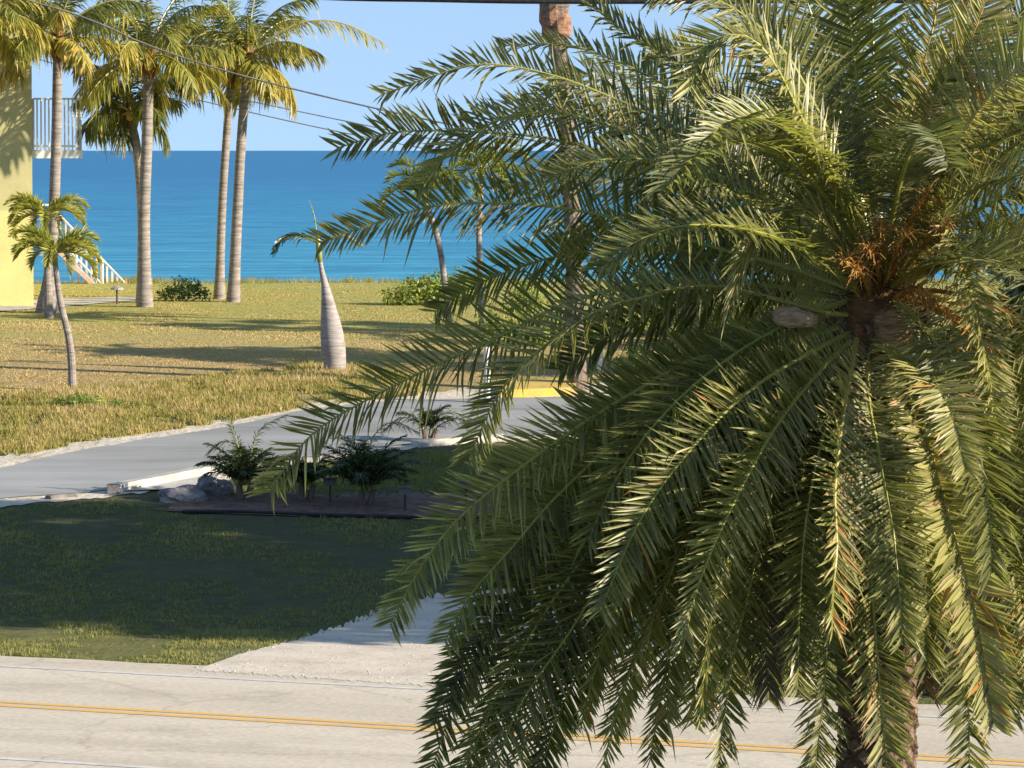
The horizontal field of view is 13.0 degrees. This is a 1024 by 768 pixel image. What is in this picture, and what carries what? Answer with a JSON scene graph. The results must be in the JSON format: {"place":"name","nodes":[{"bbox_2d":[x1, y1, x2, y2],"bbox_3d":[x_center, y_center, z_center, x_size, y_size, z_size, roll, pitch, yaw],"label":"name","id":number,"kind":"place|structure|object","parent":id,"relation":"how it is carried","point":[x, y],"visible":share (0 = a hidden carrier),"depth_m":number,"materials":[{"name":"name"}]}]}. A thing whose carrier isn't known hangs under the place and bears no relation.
{"place":"outdoors","nodes":[
{"label":"outdoors","id":0,"kind":"place"},
{"bbox_2d":[0,296,135,310],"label":"path","id":1,"kind":"structure","parent":0,"point":[79,301],"depth_m":94.15,"materials":[{"name":"concrete"}]},
{"bbox_2d":[0,359,422,455],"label":"weedy grass","id":2,"kind":"structure","parent":0,"point":[236,394],"depth_m":73.78,"materials":[{"name":"plant"}]},
{"bbox_2d":[0,383,608,506],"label":"sand shoulder","id":3,"kind":"object","parent":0,"point":[9,459],"visible":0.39,"depth_m":69.20},
{"bbox_2d":[130,473,216,489],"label":"yard slab","id":4,"kind":"structure","parent":3,"relation":"on","point":[177,483],"depth_m":64.55,"materials":[{"name":"concrete"}]},
{"bbox_2d":[381,404,475,438],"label":"pygmy palm","id":5,"kind":"object","parent":3,"relation":"on","point":[433,421],"visible":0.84,"depth_m":69.18,"materials":[{"name":"green plant"}]},
{"bbox_2d":[411,433,503,447],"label":"kerb","id":6,"kind":"structure","parent":3,"relation":"on","point":[443,441],"depth_m":68.91,"materials":[{"name":"concrete"}]},
{"bbox_2d":[501,378,575,397],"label":"kerb ramp","id":7,"kind":"structure","parent":3,"relation":"on","point":[539,388],"depth_m":75.05,"materials":[{"name":"yellow paint"}]},
{"bbox_2d":[0,285,658,327],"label":"sunny lawn grass","id":8,"kind":"structure","parent":0,"point":[218,301],"depth_m":92.56,"materials":[{"name":"plant"}]},
{"bbox_2d":[0,320,659,391],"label":"dry lawn grass","id":9,"kind":"structure","parent":0,"point":[275,338],"depth_m":82.40,"materials":[{"name":"plant"}]},
{"bbox_2d":[0,395,683,497],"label":"side street","id":10,"kind":"structure","parent":0,"point":[93,469],"depth_m":68.77,"materials":[{"name":"grey asphalt"}]},
{"bbox_2d":[234,448,607,492],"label":"bed lawn grass","id":11,"kind":"structure","parent":0,"point":[438,476],"depth_m":65.37,"materials":[{"name":"green plant"}]},
{"bbox_2d":[196,576,697,696],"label":"sandy drive","id":12,"kind":"structure","parent":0,"point":[429,612],"depth_m":49.92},
{"bbox_2d":[188,621,691,697],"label":"loose stones","id":13,"kind":"object","parent":12,"relation":"on","point":[368,671],"visible":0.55,"depth_m":49.04,"materials":[{"name":"gravel"}]},
{"bbox_2d":[0,283,1023,709],"bbox_3d":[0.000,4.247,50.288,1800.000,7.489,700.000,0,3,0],"label":"lawn","id":14,"kind":"structure","parent":0,"point":[108,527],"depth_m":60.79,"materials":[{"name":"green plant"}]},
{"bbox_2d":[0,0,72,93],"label":"coconut palm","id":15,"kind":"object","parent":14,"relation":"on","point":[10,15],"visible":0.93,"depth_m":88.85,"materials":[{"name":"green plant"}]},
{"bbox_2d":[2,189,90,317],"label":"young palm","id":16,"kind":"object","parent":14,"relation":"on","point":[36,207],"visible":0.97,"depth_m":88.92,"materials":[{"name":"green plant"}]},
{"bbox_2d":[8,222,102,388],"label":"young palm","id":17,"kind":"object","parent":14,"relation":"on","point":[50,247],"visible":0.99,"depth_m":75.71,"materials":[{"name":"green plant"}]},
{"bbox_2d":[45,493,77,498],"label":"kerb","id":18,"kind":"structure","parent":14,"relation":"on","point":[60,495],"depth_m":63.36,"materials":[{"name":"concrete"}]},
{"bbox_2d":[0,0,126,305],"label":"apartment building","id":19,"kind":"structure","parent":14,"relation":"on","point":[18,152],"depth_m":92.56,"materials":[{"name":"yellow paint"}]},
{"bbox_2d":[32,57,989,237],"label":"overhead wire","id":20,"kind":"object","parent":19,"relation":"attached to","point":[311,125],"visible":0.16,"depth_m":97.83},
{"bbox_2d":[97,65,950,219],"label":"overhead wire","id":21,"kind":"object","parent":19,"relation":"attached to","point":[361,124],"visible":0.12,"depth_m":97.83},
{"bbox_2d":[0,0,150,313],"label":"coconut palm","id":22,"kind":"object","parent":14,"relation":"on","point":[60,40],"visible":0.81,"depth_m":90.03,"materials":[{"name":"green plant"}]},
{"bbox_2d":[48,392,144,408],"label":"weed patch","id":23,"kind":"object","parent":14,"relation":"on","point":[88,398],"visible":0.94,"depth_m":73.35,"materials":[{"name":"green plant"}]},
{"bbox_2d":[107,484,119,493],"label":"kerb end block","id":24,"kind":"structure","parent":14,"relation":"on","point":[113,488],"depth_m":63.71,"materials":[{"name":"concrete"}]},
{"bbox_2d":[110,286,123,303],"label":"path light","id":25,"kind":"object","parent":14,"relation":"on","point":[116,288],"visible":0.97,"depth_m":93.42,"materials":[{"name":"metal"}]},
{"bbox_2d":[69,54,202,301],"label":"coconut palm","id":26,"kind":"object","parent":14,"relation":"on","point":[125,114],"visible":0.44,"depth_m":93.81,"materials":[{"name":"green plant"}]},
{"bbox_2d":[52,0,236,306],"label":"coconut palm","id":27,"kind":"object","parent":14,"relation":"on","point":[146,57],"visible":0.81,"depth_m":92.05,"materials":[{"name":"green plant"}]},
{"bbox_2d":[107,464,227,492],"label":"kerb","id":28,"kind":"structure","parent":14,"relation":"on","point":[128,485],"depth_m":64.74,"materials":[{"name":"concrete"}]},
{"bbox_2d":[155,275,211,301],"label":"dark shrub","id":29,"kind":"object","parent":14,"relation":"on","point":[182,292],"visible":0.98,"depth_m":94.53,"materials":[{"name":"green plant"}]},
{"bbox_2d":[153,0,306,298],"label":"coconut palm","id":30,"kind":"object","parent":14,"relation":"on","point":[233,97],"visible":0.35,"depth_m":95.27,"materials":[{"name":"green plant"}]},
{"bbox_2d":[178,0,386,301],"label":"coconut palm","id":31,"kind":"object","parent":14,"relation":"on","point":[251,64],"visible":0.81,"depth_m":93.89,"materials":[{"name":"green plant"}]},
{"bbox_2d":[270,200,362,371],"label":"bottle palm","id":32,"kind":"object","parent":14,"relation":"on","point":[333,349],"visible":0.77,"depth_m":78.16,"materials":[{"name":"grey plant"}]},
{"bbox_2d":[182,510,510,520],"bbox_3d":[-2.075,1.800,61.598,4.981,0.105,0.175,0,3,9],"label":"lawn edging","id":33,"kind":"object","parent":14,"relation":"on","point":[297,513],"visible":0.71,"depth_m":61.65,"materials":[{"name":"black plastic"}]},
{"bbox_2d":[165,490,553,519],"bbox_3d":[-2.053,1.670,62.769,5.471,0.205,3.016,0,3,0],"label":"mulch bed","id":34,"kind":"object","parent":14,"relation":"on","point":[382,504],"visible":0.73,"depth_m":62.70,"materials":[{"name":"brown soil"}]},
{"bbox_2d":[158,484,207,502],"bbox_3d":[-4.612,1.599,63.232,0.751,0.376,0.636,0,3,0],"label":"boulder","id":35,"kind":"object","parent":34,"relation":"on","point":[188,493],"visible":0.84,"depth_m":63.02,"materials":[{"name":"grey stone"}]},
{"bbox_2d":[196,475,233,495],"bbox_3d":[-4.278,1.502,63.936,0.620,0.423,0.650,-1,3,-14],"label":"boulder","id":36,"kind":"object","parent":34,"relation":"on","point":[212,485],"visible":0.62,"depth_m":63.70,"materials":[{"name":"grey stone"}]},
{"bbox_2d":[195,413,287,498],"bbox_3d":[-3.774,1.041,63.256,1.346,1.287,1.313,-1,3,-12],"label":"pygmy palm","id":37,"kind":"object","parent":34,"relation":"on","point":[241,466],"visible":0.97,"depth_m":63.23,"materials":[{"name":"green plant"}]},
{"bbox_2d":[270,455,339,499],"bbox_3d":[-2.913,1.343,63.206,0.892,0.700,0.942,-2,4,-37],"label":"pygmy palm","id":38,"kind":"object","parent":34,"relation":"on","point":[310,477],"visible":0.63,"depth_m":63.13,"materials":[{"name":"green plant"}]},
{"bbox_2d":[323,478,336,501],"bbox_3d":[-2.546,1.515,62.939,0.200,0.400,0.120,0,3,0],"label":"garden light","id":39,"kind":"object","parent":34,"relation":"on","point":[329,482],"visible":1,"depth_m":62.88,"materials":[{"name":"metal"}]},
{"bbox_2d":[305,421,421,504],"bbox_3d":[-2.086,1.136,62.682,1.661,1.233,1.648,-3,4,-42],"label":"pygmy palm","id":40,"kind":"object","parent":34,"relation":"on","point":[364,470],"visible":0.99,"depth_m":62.61,"materials":[{"name":"green plant"}]},
{"bbox_2d":[398,486,411,510],"bbox_3d":[-1.477,1.617,62.093,0.200,0.400,0.120,0,3,0],"label":"garden light","id":41,"kind":"object","parent":34,"relation":"on","point":[404,490],"visible":0.83,"depth_m":62.04,"materials":[{"name":"metal"}]},
{"bbox_2d":[459,481,471,500],"bbox_3d":[-0.641,1.549,62.656,0.200,0.400,0.120,0,3,0],"label":"garden light","id":42,"kind":"object","parent":34,"relation":"on","point":[464,483],"visible":0.41,"depth_m":62.60,"materials":[{"name":"metal"}]},
{"bbox_2d":[379,154,470,327],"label":"young palm","id":43,"kind":"object","parent":14,"relation":"on","point":[441,258],"visible":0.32,"depth_m":86.57,"materials":[{"name":"green plant"}]},
{"bbox_2d":[381,266,491,305],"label":"seagrape bush","id":44,"kind":"object","parent":14,"relation":"on","point":[413,293],"visible":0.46,"depth_m":93.01,"materials":[{"name":"green plant"}]},
{"bbox_2d":[435,135,532,325],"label":"young palm","id":45,"kind":"object","parent":14,"relation":"on","point":[480,158],"visible":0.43,"depth_m":86.96,"materials":[{"name":"green plant"}]},
{"bbox_2d":[484,347,489,398],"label":"bollard","id":46,"kind":"object","parent":14,"relation":"on","point":[485,370],"visible":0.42,"depth_m":73.97,"materials":[{"name":"white paint"}]},
{"bbox_2d":[0,617,1023,708],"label":"verge grass","id":47,"kind":"structure","parent":14,"relation":"on","point":[31,649],"depth_m":51.04,"materials":[{"name":"green plant"}]},
{"bbox_2d":[467,275,595,346],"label":"seaside bush","id":48,"kind":"object","parent":14,"relation":"on","point":[493,314],"visible":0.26,"depth_m":83.22,"materials":[{"name":"green plant"}]},
{"bbox_2d":[539,4,586,390],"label":"tall palm","id":49,"kind":"object","parent":14,"relation":"on","point":[555,16],"visible":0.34,"depth_m":75.43,"materials":[{"name":"brown plant"}]},
{"bbox_2d":[597,332,602,373],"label":"bollard","id":50,"kind":"object","parent":14,"relation":"on","point":[600,361],"visible":0.08,"depth_m":78.27,"materials":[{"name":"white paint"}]},
{"bbox_2d":[242,0,1023,767],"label":"date palm","id":51,"kind":"object","parent":14,"relation":"on","point":[866,418],"visible":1,"depth_m":31.30,"materials":[{"name":"green plant"}]},
{"bbox_2d":[612,342,662,371],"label":"seaside bush","id":52,"kind":"object","parent":14,"relation":"on","point":[646,359],"visible":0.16,"depth_m":78.67,"materials":[{"name":"green plant"}]},
{"bbox_2d":[588,261,717,335],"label":"seaside bush","id":53,"kind":"object","parent":14,"relation":"on","point":[645,293],"visible":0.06,"depth_m":85.10,"materials":[{"name":"green plant"}]},
{"bbox_2d":[630,96,761,353],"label":"tall palm","id":54,"kind":"object","parent":14,"relation":"on","point":[696,322],"visible":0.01,"depth_m":78.43,"materials":[{"name":"plant"}]},
{"bbox_2d":[654,275,779,348],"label":"seaside bush","id":55,"kind":"object","parent":14,"relation":"on","point":[718,301],"visible":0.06,"depth_m":82.25,"materials":[{"name":"green plant"}]},
{"bbox_2d":[740,83,874,325],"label":"seaside tree","id":56,"kind":"object","parent":14,"relation":"on","point":[756,313],"visible":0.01,"depth_m":77.26,"materials":[{"name":"green plant"}]},
{"bbox_2d":[933,636,1023,696],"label":"hedge","id":57,"kind":"object","parent":14,"relation":"on","point":[947,691],"visible":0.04,"depth_m":46.14,"materials":[{"name":"green plant"}]},
{"bbox_2d":[937,212,1023,364],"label":"shade tree","id":58,"kind":"object","parent":14,"relation":"on","point":[1006,307],"visible":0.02,"depth_m":63.89,"materials":[{"name":"green plant"}]},
{"bbox_2d":[976,276,1023,515],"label":"shade tree","id":59,"kind":"object","parent":14,"relation":"on","point":[1015,291],"visible":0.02,"depth_m":50.97,"materials":[{"name":"green plant"}]},
{"bbox_2d":[987,217,1023,288],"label":"shade tree","id":60,"kind":"object","parent":14,"relation":"on","point":[1021,286],"visible":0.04,"depth_m":51.76,"materials":[{"name":"green plant"}]},
{"bbox_2d":[988,40,1023,214],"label":"seaside tree","id":61,"kind":"object","parent":14,"relation":"on","point":[1020,196],"visible":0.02,"depth_m":77.11,"materials":[{"name":"green plant"}]},
{"bbox_2d":[0,656,1023,767],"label":"road","id":62,"kind":"structure","parent":0,"point":[114,738],"depth_m":43.63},
{"bbox_2d":[0,757,165,767],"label":"road edge line","id":63,"kind":"object","parent":62,"relation":"on","point":[9,758],"visible":1,"depth_m":41.11,"materials":[{"name":"white paint"}]},
{"bbox_2d":[0,665,1022,721],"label":"road edge line","id":64,"kind":"object","parent":62,"relation":"on","point":[343,684],"visible":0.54,"depth_m":47.38,"materials":[{"name":"white paint"}]},
{"bbox_2d":[0,704,1023,765],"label":"line","id":65,"kind":"object","parent":62,"relation":"on","point":[567,738],"visible":0.62,"depth_m":43.75,"materials":[{"name":"yellow paint"}]},
{"bbox_2d":[0,701,1023,761],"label":"line","id":66,"kind":"object","parent":62,"relation":"on","point":[705,742],"visible":0.62,"depth_m":43.98,"materials":[{"name":"yellow paint"}]},
{"bbox_2d":[34,274,1003,283],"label":"dune grass","id":67,"kind":"structure","parent":0,"point":[246,281],"depth_m":106.40,"materials":[{"name":"green plant"}]},
{"bbox_2d":[25,0,1019,204],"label":"overhead wire","id":68,"kind":"object","parent":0,"point":[259,79],"visible":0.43,"depth_m":69.83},
{"bbox_2d":[32,0,1020,150],"label":"sky","id":69,"kind":"structure","parent":0,"point":[411,33],"materials":[{"name":"blue"}]},
{"bbox_2d":[32,151,1023,282],"bbox_3d":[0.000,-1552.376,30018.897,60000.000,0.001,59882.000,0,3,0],"label":"sea","id":70,"kind":"structure","parent":0,"point":[281,189],"depth_m":591.64,"materials":[{"name":"liquid"}]},
{"bbox_2d":[334,0,982,3],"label":"power cable","id":71,"kind":"object","parent":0,"point":[559,1],"visible":0.45,"depth_m":36.87,"materials":[{"name":"black rubber"}]}
]}

